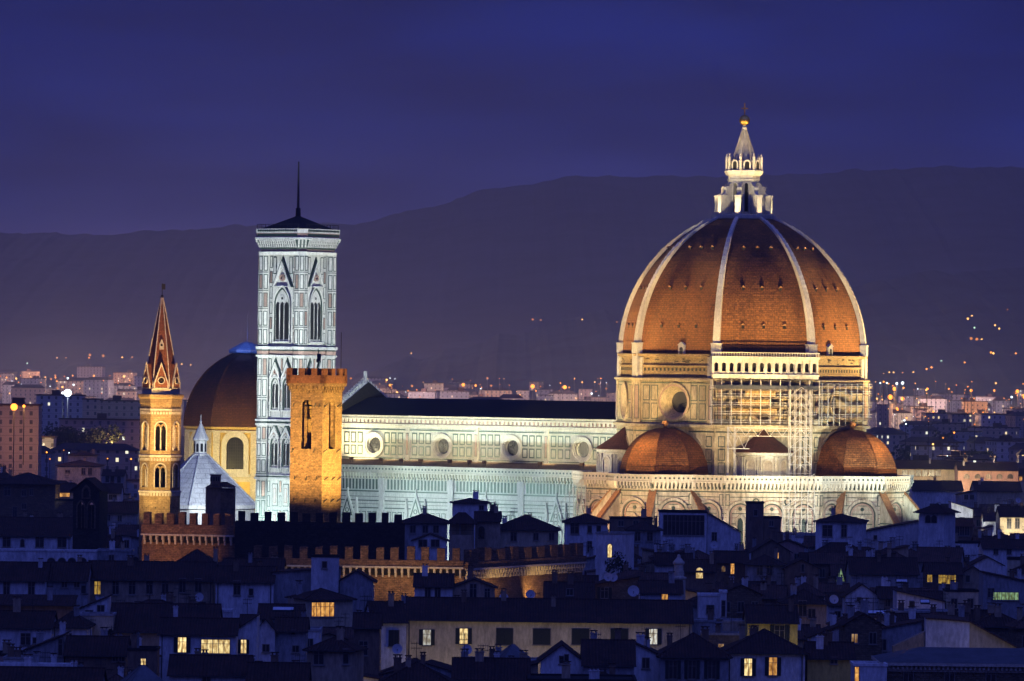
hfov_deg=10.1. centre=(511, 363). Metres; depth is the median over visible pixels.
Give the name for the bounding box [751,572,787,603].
house
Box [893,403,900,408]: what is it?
apartment block
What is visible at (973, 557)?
house
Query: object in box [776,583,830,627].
house
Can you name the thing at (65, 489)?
house
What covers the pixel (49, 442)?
apartment block
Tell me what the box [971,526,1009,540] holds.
house
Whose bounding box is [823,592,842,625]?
house
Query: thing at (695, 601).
house
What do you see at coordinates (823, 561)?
house
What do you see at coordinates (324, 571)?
roof shed
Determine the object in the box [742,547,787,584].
house
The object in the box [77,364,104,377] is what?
apartment block
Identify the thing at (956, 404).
apartment block
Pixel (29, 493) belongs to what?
house
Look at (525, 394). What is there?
apartment block
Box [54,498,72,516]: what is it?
house
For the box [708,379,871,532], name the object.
scaffold
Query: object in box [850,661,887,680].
house
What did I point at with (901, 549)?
house
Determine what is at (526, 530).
house
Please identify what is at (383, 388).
apartment block
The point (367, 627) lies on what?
house
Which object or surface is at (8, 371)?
apartment block
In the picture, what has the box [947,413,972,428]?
apartment block
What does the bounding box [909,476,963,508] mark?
house
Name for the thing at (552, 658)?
house
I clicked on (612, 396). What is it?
apartment block
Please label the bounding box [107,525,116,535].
house
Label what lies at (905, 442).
street lamp
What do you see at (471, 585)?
house
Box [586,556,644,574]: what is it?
house
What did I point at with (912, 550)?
house
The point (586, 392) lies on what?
apartment block
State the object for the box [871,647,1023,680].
building
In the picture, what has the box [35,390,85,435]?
apartment block
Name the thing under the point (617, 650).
house
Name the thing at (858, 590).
house
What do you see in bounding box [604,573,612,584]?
satellite dish
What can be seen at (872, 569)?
house
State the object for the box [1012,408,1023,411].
apartment block
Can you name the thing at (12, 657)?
house
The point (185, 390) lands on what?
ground
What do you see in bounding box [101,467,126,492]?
house
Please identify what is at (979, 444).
apartment block
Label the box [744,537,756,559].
house
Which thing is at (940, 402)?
apartment block
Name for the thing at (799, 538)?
house
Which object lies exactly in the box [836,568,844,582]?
glass lantern
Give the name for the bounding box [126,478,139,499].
apartment block
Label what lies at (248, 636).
house
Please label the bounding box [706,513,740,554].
house
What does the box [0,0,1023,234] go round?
sky
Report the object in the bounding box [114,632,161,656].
house
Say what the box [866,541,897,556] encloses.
house
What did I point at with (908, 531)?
house
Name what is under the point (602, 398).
apartment block
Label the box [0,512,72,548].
house
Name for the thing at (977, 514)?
house
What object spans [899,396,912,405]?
apartment block
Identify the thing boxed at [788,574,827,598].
house
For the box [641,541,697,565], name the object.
house
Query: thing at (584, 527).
house
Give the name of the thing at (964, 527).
house
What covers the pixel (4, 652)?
house
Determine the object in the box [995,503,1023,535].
house
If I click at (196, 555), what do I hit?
house
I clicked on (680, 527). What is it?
house
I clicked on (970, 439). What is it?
apartment block
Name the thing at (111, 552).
house
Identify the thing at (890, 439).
apartment block
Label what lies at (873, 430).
apartment block
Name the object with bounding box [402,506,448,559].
house
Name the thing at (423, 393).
apartment block
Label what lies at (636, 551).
house
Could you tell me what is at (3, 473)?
house
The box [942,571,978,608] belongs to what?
house
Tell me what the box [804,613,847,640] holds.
house
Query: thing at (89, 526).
church belfry
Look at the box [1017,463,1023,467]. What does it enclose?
apartment block
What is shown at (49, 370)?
hill
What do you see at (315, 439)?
stone tower
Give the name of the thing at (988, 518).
house
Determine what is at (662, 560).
house
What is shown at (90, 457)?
house
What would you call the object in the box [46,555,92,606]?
house
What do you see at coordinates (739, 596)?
house
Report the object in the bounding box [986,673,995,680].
window
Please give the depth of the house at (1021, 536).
1220.71 m
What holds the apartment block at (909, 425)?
on the ground
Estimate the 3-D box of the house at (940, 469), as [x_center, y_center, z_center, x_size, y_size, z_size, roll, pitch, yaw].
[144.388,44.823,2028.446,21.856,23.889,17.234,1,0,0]
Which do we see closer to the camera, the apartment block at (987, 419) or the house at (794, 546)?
the house at (794, 546)
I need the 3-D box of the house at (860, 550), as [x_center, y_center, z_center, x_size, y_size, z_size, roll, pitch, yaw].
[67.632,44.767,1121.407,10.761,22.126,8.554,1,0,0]
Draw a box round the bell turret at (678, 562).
[673,554,686,599]
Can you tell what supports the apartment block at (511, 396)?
on the ground
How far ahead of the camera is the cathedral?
1296.19 m
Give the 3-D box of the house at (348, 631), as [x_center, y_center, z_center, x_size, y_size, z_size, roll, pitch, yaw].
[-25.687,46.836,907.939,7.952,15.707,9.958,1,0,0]
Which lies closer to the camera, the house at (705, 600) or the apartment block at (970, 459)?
the house at (705, 600)
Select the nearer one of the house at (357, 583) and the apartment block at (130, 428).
the house at (357, 583)
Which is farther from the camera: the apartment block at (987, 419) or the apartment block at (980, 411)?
the apartment block at (980, 411)
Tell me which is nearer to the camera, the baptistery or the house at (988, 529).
the baptistery
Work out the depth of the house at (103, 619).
851.85 m
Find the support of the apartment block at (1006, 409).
on the ground
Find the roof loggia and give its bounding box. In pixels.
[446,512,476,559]
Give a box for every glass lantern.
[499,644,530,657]
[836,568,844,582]
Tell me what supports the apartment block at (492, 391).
on the ground
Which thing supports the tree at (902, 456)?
on the ground
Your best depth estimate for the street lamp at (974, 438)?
2633.44 m
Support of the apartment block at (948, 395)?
on the ground
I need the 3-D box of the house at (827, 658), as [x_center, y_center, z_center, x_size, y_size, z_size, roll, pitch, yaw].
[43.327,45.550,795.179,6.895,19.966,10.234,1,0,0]
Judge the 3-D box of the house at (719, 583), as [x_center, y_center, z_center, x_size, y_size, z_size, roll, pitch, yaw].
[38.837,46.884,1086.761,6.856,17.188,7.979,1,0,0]
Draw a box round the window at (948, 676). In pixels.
[944,672,954,680]
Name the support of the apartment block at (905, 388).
on the ground
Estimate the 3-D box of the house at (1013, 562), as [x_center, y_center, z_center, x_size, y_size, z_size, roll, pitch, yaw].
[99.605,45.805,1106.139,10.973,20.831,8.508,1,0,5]
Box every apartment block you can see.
[0,369,16,385]
[0,373,14,392]
[0,397,42,475]
[2,382,17,403]
[11,384,44,403]
[20,369,39,377]
[21,376,44,386]
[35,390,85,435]
[41,446,55,479]
[42,436,57,448]
[51,443,139,479]
[56,378,82,394]
[58,413,116,442]
[66,377,85,380]
[75,393,95,397]
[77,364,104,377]
[82,398,103,417]
[83,377,113,399]
[100,395,139,418]
[105,398,134,399]
[113,370,137,384]
[114,383,135,394]
[115,418,139,448]
[117,390,136,399]
[118,386,141,399]
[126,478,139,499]
[134,376,142,388]
[183,400,187,435]
[362,376,385,380]
[374,385,388,393]
[385,393,400,397]
[396,390,407,395]
[408,389,436,397]
[424,380,443,390]
[436,388,468,398]
[444,385,456,390]
[447,387,465,390]
[449,379,475,382]
[458,383,474,388]
[469,392,477,396]
[469,397,505,417]
[479,387,511,396]
[499,394,522,417]
[516,390,529,399]
[529,381,543,390]
[536,389,553,399]
[538,395,553,399]
[548,390,576,400]
[577,397,599,400]
[579,389,591,398]
[591,397,608,400]
[606,393,615,400]
[866,427,895,434]
[867,409,911,429]
[869,398,895,410]
[872,429,908,459]
[877,400,892,426]
[884,387,907,389]
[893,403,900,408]
[894,455,962,461]
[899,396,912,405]
[899,420,940,436]
[899,437,956,459]
[904,403,933,412]
[910,426,938,436]
[910,440,958,459]
[912,408,927,420]
[913,388,924,394]
[914,395,946,412]
[920,409,966,421]
[927,437,964,450]
[932,393,950,399]
[932,419,964,436]
[936,451,995,461]
[946,397,968,411]
[946,409,982,425]
[946,458,987,461]
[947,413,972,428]
[952,394,970,399]
[952,430,982,450]
[962,398,987,412]
[966,436,993,450]
[967,423,1019,437]
[970,394,996,400]
[970,438,991,450]
[971,454,992,461]
[975,414,978,425]
[977,410,1005,413]
[978,411,1012,426]
[984,435,1023,460]
[988,403,991,412]
[992,397,1010,412]
[993,434,1023,439]
[995,461,1016,462]
[1002,408,1011,412]
[1002,425,1020,437]
[1005,412,1023,437]
[1008,443,1023,460]
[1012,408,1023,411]
[1016,449,1023,462]
[1017,389,1023,405]
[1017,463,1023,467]
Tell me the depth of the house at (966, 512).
1480.00 m
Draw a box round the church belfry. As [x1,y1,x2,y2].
[70,477,110,548]
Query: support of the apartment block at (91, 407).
on the ground
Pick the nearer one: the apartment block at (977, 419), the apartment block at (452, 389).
the apartment block at (977, 419)
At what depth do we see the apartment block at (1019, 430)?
3537.20 m
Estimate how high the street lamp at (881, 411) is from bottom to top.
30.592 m
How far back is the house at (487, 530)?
1118.00 m
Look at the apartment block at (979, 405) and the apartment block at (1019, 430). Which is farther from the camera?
the apartment block at (979, 405)
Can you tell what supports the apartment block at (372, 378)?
on the ground
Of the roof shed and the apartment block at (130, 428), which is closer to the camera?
the roof shed
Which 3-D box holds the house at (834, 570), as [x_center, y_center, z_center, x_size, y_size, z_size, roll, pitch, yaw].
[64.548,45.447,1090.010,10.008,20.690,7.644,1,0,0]
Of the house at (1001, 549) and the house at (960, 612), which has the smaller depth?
the house at (960, 612)
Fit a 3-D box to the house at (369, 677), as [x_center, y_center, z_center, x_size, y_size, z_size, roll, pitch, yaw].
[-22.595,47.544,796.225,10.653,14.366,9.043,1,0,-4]
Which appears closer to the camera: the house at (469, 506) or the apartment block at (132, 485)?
the house at (469, 506)
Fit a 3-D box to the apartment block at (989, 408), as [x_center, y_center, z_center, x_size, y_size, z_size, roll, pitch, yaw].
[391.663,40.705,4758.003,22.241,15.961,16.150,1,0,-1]
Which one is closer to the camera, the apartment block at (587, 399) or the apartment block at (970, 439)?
the apartment block at (970, 439)
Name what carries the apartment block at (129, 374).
on the ground
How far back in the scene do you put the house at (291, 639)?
846.88 m
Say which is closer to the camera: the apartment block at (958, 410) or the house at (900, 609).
the house at (900, 609)
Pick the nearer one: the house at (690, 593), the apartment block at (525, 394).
the house at (690, 593)
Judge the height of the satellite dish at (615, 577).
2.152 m
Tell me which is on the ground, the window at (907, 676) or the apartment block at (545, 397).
the apartment block at (545, 397)
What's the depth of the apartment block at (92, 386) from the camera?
4922.07 m
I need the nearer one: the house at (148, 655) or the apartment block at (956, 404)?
the house at (148, 655)
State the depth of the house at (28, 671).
685.45 m
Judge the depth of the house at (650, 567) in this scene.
1065.49 m
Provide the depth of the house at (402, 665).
783.16 m
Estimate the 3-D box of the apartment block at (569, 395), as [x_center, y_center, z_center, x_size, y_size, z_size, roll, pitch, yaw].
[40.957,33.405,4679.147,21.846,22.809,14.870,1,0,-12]
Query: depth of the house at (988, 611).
853.98 m
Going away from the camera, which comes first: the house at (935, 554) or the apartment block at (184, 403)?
the house at (935, 554)
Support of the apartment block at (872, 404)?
on the ground
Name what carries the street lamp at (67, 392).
on the ground
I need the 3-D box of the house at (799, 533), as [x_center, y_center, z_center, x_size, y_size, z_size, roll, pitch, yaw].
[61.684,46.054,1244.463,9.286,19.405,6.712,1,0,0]
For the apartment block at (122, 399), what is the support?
on the ground
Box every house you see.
[0,465,11,479]
[0,472,63,516]
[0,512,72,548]
[0,548,97,561]
[0,558,50,593]
[0,586,77,618]
[0,596,57,650]
[0,639,23,661]
[0,649,107,680]
[0,662,70,666]
[3,643,31,661]
[21,620,70,662]
[27,511,37,516]
[33,651,56,662]
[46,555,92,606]
[52,605,95,636]
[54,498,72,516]
[55,457,104,504]
[60,483,76,498]
[63,618,130,676]
[66,448,99,462]
[79,594,112,612]
[79,612,116,634]
[88,553,216,602]
[96,539,133,559]
[96,658,133,680]
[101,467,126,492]
[103,481,123,501]
[107,497,138,526]
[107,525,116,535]
[107,529,122,547]
[110,584,222,645]
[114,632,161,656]
[116,523,138,547]
[122,497,138,501]
[123,489,130,498]
[127,630,160,676]
[130,529,138,560]
[141,592,176,602]
[157,603,240,680]
[166,590,205,602]
[167,648,253,680]
[177,547,220,564]
[205,474,235,524]
[213,558,276,617]
[221,549,286,569]
[222,608,233,617]
[238,612,261,660]
[239,598,256,624]
[246,652,311,680]
[257,596,305,623]
[259,616,278,661]
[271,566,341,602]
[274,605,309,661]
[282,615,322,646]
[284,580,356,630]
[302,626,368,680]
[322,617,353,638]
[322,628,353,640]
[339,569,377,611]
[352,595,382,674]
[363,673,382,680]
[365,591,408,669]
[378,642,455,680]
[378,658,420,676]
[379,659,451,677]
[399,593,406,636]
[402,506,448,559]
[405,586,693,672]
[411,532,449,559]
[413,563,454,596]
[449,490,489,548]
[451,633,530,680]
[453,565,497,596]
[468,644,536,660]
[474,502,501,548]
[500,508,560,547]
[508,650,539,672]
[527,661,636,680]
[536,640,582,673]
[543,569,594,598]
[561,506,610,568]
[580,628,636,674]
[582,542,595,574]
[582,575,598,581]
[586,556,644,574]
[595,531,634,580]
[595,574,640,598]
[599,657,615,673]
[600,562,648,580]
[609,507,652,531]
[624,516,663,556]
[634,544,641,563]
[634,627,659,680]
[637,571,683,599]
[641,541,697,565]
[644,539,695,571]
[645,557,673,579]
[648,540,684,560]
[653,544,692,571]
[656,620,732,680]
[658,509,707,552]
[683,551,716,591]
[684,547,709,558]
[685,588,703,599]
[688,583,749,599]
[692,607,744,635]
[693,591,711,617]
[697,592,719,617]
[700,612,738,646]
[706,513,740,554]
[712,576,765,617]
[713,549,748,582]
[715,569,733,588]
[720,624,809,680]
[735,542,750,552]
[739,568,775,588]
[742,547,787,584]
[742,597,799,644]
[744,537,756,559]
[745,501,764,547]
[748,528,792,562]
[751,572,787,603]
[763,516,781,542]
[773,531,810,560]
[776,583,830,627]
[781,557,820,589]
[783,522,815,543]
[783,532,815,534]
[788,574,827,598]
[797,617,820,647]
[798,537,810,560]
[803,523,815,551]
[803,623,855,680]
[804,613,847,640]
[807,541,856,582]
[813,506,868,549]
[813,537,854,551]
[818,575,849,591]
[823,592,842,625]
[825,598,888,625]
[829,556,845,582]
[831,583,866,591]
[836,597,885,660]
[839,574,877,615]
[845,540,876,556]
[845,548,919,588]
[850,607,896,623]
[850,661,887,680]
[864,540,905,556]
[866,519,918,549]
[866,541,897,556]
[870,571,933,591]
[875,575,897,610]
[875,608,923,653]
[880,535,909,556]
[890,600,947,612]
[891,580,945,608]
[891,601,936,630]
[895,457,956,479]
[902,578,949,598]
[908,542,918,556]
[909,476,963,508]
[913,503,960,546]
[917,540,964,587]
[920,583,941,589]
[921,557,964,589]
[930,601,968,619]
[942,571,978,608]
[948,501,972,517]
[954,457,1018,491]
[955,489,977,507]
[955,517,973,540]
[955,531,978,560]
[955,600,994,620]
[962,502,985,528]
[963,564,978,592]
[964,550,969,565]
[964,554,982,566]
[966,555,1004,574]
[969,477,1022,507]
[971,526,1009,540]
[971,603,1015,641]
[976,525,992,535]
[977,567,1023,618]
[978,504,994,511]
[978,532,1023,575]
[981,504,995,535]
[987,501,1009,511]
[993,533,1023,539]
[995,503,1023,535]
[999,499,1017,505]
[1004,604,1023,647]
[1007,556,1019,575]
[1008,554,1023,578]
[1009,529,1023,538]
[1018,469,1023,505]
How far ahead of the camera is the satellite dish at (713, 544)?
1119.65 m
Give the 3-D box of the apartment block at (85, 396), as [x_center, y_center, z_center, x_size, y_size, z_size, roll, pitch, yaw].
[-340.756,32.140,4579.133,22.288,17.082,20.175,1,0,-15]
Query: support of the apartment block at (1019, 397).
on the ground
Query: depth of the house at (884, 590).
974.00 m
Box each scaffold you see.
[553,474,585,541]
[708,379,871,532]
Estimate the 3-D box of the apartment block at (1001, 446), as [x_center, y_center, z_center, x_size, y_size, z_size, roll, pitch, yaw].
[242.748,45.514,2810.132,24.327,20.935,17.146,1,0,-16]
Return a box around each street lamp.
[11,404,16,475]
[23,405,24,464]
[64,389,70,417]
[881,396,881,426]
[883,381,884,411]
[888,383,888,423]
[905,423,905,459]
[928,421,928,453]
[974,424,975,453]
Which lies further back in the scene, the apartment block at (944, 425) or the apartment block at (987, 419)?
the apartment block at (987, 419)
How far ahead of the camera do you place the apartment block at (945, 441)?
2794.05 m
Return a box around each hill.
[0,165,1023,376]
[0,360,201,384]
[342,267,1023,405]
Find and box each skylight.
[272,606,293,611]
[868,610,886,614]
[896,579,907,582]
[920,599,929,603]
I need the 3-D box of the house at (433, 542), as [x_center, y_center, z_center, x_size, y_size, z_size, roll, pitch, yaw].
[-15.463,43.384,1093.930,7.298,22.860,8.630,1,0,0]
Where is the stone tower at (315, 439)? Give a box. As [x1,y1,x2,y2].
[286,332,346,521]
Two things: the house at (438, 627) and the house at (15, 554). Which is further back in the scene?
the house at (15, 554)
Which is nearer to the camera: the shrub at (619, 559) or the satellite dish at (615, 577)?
the satellite dish at (615, 577)
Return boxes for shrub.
[605,559,620,573]
[611,551,626,572]
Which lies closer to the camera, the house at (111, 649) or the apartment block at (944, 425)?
the house at (111, 649)
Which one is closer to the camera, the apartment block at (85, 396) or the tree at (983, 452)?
the tree at (983, 452)
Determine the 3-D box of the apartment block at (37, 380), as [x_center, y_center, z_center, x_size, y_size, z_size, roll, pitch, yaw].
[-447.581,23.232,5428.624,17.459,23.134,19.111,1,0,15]
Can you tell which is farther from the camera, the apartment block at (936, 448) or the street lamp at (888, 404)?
the street lamp at (888, 404)
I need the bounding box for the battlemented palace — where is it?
[141,511,586,600]
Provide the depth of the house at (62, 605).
911.37 m
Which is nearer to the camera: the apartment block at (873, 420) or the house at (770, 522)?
the house at (770, 522)
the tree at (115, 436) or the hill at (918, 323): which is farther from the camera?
the hill at (918, 323)
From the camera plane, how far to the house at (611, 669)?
750.09 m
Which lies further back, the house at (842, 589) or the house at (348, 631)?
the house at (842, 589)
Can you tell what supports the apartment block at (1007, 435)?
on the ground
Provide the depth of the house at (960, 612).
834.95 m
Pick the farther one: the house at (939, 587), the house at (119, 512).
the house at (119, 512)
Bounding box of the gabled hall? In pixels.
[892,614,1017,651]
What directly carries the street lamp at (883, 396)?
on the ground
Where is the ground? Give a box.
[0,384,866,477]
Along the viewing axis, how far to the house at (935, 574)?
1087.22 m
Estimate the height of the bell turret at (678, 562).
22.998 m
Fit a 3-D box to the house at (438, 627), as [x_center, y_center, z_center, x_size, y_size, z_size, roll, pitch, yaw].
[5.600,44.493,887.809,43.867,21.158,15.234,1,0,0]
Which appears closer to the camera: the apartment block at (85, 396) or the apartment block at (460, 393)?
the apartment block at (460, 393)
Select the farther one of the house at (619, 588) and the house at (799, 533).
the house at (799, 533)
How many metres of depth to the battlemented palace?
990.00 m
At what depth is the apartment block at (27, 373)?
6363.73 m
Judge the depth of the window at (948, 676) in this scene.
759.96 m
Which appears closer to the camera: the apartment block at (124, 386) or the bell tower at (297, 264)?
the bell tower at (297, 264)
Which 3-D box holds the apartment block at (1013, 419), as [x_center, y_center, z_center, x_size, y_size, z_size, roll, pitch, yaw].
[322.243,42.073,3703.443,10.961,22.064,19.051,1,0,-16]
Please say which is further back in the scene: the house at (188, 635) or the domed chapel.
the domed chapel
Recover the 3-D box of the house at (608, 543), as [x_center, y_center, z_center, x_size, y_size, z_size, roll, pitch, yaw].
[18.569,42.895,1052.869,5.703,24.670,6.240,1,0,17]
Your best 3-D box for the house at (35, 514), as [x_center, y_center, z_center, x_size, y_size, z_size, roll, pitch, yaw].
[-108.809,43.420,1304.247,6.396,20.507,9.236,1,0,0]
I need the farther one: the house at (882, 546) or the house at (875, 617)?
the house at (882, 546)
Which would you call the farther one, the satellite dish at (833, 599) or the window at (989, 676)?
the satellite dish at (833, 599)
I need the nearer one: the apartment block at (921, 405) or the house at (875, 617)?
the house at (875, 617)
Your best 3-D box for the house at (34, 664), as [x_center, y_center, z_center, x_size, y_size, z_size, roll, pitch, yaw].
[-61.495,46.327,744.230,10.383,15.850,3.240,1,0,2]
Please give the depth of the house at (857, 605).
913.86 m
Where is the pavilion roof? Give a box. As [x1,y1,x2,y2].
[120,665,162,680]
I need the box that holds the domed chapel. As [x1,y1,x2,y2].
[183,315,256,512]
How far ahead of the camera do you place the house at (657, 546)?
1081.25 m
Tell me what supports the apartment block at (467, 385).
on the ground
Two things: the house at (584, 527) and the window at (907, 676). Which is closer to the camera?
the window at (907, 676)
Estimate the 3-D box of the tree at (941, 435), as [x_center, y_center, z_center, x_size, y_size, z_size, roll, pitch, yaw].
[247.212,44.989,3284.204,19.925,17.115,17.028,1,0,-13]
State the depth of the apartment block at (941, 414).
3763.29 m
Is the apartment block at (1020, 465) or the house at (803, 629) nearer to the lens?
the house at (803, 629)
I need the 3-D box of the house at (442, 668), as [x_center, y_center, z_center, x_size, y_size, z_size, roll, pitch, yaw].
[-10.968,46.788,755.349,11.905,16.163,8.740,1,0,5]
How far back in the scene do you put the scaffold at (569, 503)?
1297.07 m
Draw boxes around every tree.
[42,422,108,442]
[45,428,77,445]
[77,424,125,442]
[891,444,910,459]
[932,428,952,438]
[962,449,998,460]
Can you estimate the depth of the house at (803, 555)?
1104.97 m
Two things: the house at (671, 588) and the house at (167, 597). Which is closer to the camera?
the house at (167, 597)
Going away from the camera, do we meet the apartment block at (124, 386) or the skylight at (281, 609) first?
the skylight at (281, 609)
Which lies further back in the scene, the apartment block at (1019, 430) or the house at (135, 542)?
the apartment block at (1019, 430)
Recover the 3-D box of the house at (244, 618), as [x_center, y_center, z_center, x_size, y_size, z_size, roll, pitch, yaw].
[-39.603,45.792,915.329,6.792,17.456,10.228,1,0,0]
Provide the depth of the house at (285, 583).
944.15 m
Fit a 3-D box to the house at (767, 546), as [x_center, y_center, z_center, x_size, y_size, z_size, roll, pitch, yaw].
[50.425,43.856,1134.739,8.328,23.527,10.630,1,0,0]
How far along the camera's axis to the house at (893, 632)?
824.13 m
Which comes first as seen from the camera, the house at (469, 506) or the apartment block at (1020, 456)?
the house at (469, 506)
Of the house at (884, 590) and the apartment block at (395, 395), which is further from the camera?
the apartment block at (395, 395)
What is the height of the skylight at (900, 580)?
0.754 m
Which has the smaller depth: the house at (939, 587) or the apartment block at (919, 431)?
the house at (939, 587)
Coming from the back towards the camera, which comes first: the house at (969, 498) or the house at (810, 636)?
the house at (969, 498)
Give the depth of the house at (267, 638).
845.91 m
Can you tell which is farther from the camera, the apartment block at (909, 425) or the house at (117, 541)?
the apartment block at (909, 425)
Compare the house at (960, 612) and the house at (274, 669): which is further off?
the house at (960, 612)
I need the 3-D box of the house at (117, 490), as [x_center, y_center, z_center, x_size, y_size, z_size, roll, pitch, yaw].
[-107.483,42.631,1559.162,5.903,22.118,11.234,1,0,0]
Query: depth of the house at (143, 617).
857.46 m
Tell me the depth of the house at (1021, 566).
1074.71 m
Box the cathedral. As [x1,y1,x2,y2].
[341,103,919,559]
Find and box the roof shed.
[311,554,339,592]
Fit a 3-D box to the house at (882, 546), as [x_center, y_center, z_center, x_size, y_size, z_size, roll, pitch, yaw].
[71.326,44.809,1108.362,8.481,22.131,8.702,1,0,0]
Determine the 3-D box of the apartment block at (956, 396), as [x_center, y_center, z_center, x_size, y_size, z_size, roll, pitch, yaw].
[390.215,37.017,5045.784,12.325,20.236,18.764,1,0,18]
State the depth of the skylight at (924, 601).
929.84 m
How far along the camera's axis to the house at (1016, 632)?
813.32 m
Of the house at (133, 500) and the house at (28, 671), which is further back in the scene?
the house at (133, 500)
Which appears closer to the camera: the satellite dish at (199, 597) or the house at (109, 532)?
the satellite dish at (199, 597)
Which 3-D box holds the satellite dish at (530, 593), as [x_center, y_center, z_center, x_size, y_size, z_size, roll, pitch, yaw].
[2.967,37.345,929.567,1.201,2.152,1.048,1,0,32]
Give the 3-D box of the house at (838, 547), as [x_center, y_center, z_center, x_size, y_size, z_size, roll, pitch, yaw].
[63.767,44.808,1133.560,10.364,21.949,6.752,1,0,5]
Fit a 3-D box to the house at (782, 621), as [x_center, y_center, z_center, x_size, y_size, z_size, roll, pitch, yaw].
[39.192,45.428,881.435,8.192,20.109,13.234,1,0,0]
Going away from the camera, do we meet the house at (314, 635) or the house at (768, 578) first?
the house at (314, 635)
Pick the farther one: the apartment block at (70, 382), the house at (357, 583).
the apartment block at (70, 382)
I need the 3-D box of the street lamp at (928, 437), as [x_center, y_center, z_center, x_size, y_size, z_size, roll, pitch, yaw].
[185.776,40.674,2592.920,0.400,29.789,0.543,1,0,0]
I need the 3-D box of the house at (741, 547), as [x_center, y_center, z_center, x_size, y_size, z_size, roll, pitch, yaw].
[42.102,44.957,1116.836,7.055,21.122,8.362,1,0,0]
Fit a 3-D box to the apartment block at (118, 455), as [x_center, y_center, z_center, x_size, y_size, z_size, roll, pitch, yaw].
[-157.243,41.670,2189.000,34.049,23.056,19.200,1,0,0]
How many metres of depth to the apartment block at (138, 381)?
5693.98 m
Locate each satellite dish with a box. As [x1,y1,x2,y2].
[195,593,203,601]
[392,644,401,653]
[462,645,471,653]
[526,590,534,597]
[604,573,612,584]
[609,573,617,585]
[628,585,638,598]
[710,541,717,547]
[829,595,837,603]
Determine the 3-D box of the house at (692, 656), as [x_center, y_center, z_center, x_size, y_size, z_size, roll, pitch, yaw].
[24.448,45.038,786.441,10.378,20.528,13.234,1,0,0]
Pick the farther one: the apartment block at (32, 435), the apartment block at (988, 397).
the apartment block at (988, 397)
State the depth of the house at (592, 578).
1019.32 m
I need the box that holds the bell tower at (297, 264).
[254,161,340,520]
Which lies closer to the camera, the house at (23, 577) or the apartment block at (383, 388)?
the house at (23, 577)
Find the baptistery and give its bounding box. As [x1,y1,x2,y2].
[180,420,254,524]
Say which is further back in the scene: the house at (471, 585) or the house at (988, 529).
the house at (988, 529)
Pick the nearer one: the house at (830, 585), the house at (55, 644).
the house at (55, 644)
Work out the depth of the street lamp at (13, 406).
1960.06 m
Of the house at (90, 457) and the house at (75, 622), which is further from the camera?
the house at (90, 457)
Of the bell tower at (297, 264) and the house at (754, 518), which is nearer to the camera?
the house at (754, 518)
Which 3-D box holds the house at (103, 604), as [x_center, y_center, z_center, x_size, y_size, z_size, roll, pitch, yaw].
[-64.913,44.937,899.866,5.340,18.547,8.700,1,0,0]
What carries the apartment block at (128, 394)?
on the ground
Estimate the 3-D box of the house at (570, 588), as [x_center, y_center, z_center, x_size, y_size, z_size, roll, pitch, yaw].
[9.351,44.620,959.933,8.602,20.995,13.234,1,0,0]
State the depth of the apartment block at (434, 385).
5011.16 m
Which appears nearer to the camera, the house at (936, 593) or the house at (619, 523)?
the house at (936, 593)
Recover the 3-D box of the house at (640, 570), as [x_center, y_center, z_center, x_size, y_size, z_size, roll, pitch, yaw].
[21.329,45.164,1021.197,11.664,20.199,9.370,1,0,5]
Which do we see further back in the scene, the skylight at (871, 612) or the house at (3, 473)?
the house at (3, 473)
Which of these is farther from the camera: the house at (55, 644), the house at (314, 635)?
the house at (314, 635)
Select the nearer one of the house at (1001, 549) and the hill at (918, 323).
the house at (1001, 549)
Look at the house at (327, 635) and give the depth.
894.63 m
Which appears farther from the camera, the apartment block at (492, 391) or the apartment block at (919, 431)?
the apartment block at (492, 391)
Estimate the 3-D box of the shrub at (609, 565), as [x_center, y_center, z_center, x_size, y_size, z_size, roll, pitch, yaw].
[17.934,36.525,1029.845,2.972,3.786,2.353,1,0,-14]
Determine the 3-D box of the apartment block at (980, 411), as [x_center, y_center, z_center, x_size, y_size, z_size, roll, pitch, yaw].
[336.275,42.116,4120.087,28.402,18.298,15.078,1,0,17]
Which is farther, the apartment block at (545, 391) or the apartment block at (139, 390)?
the apartment block at (545, 391)
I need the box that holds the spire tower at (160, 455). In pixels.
[138,283,183,560]
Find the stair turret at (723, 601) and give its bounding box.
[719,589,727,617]
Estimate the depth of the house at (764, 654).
790.07 m
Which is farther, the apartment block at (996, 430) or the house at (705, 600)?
the apartment block at (996, 430)
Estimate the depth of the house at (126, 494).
1619.25 m
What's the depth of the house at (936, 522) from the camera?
1185.37 m
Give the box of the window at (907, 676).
[903,672,913,680]
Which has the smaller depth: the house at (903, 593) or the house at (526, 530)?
the house at (903, 593)
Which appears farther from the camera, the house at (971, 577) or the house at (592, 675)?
the house at (971, 577)
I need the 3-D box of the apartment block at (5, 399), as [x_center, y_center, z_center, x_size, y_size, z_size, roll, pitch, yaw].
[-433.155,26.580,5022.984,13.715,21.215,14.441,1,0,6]

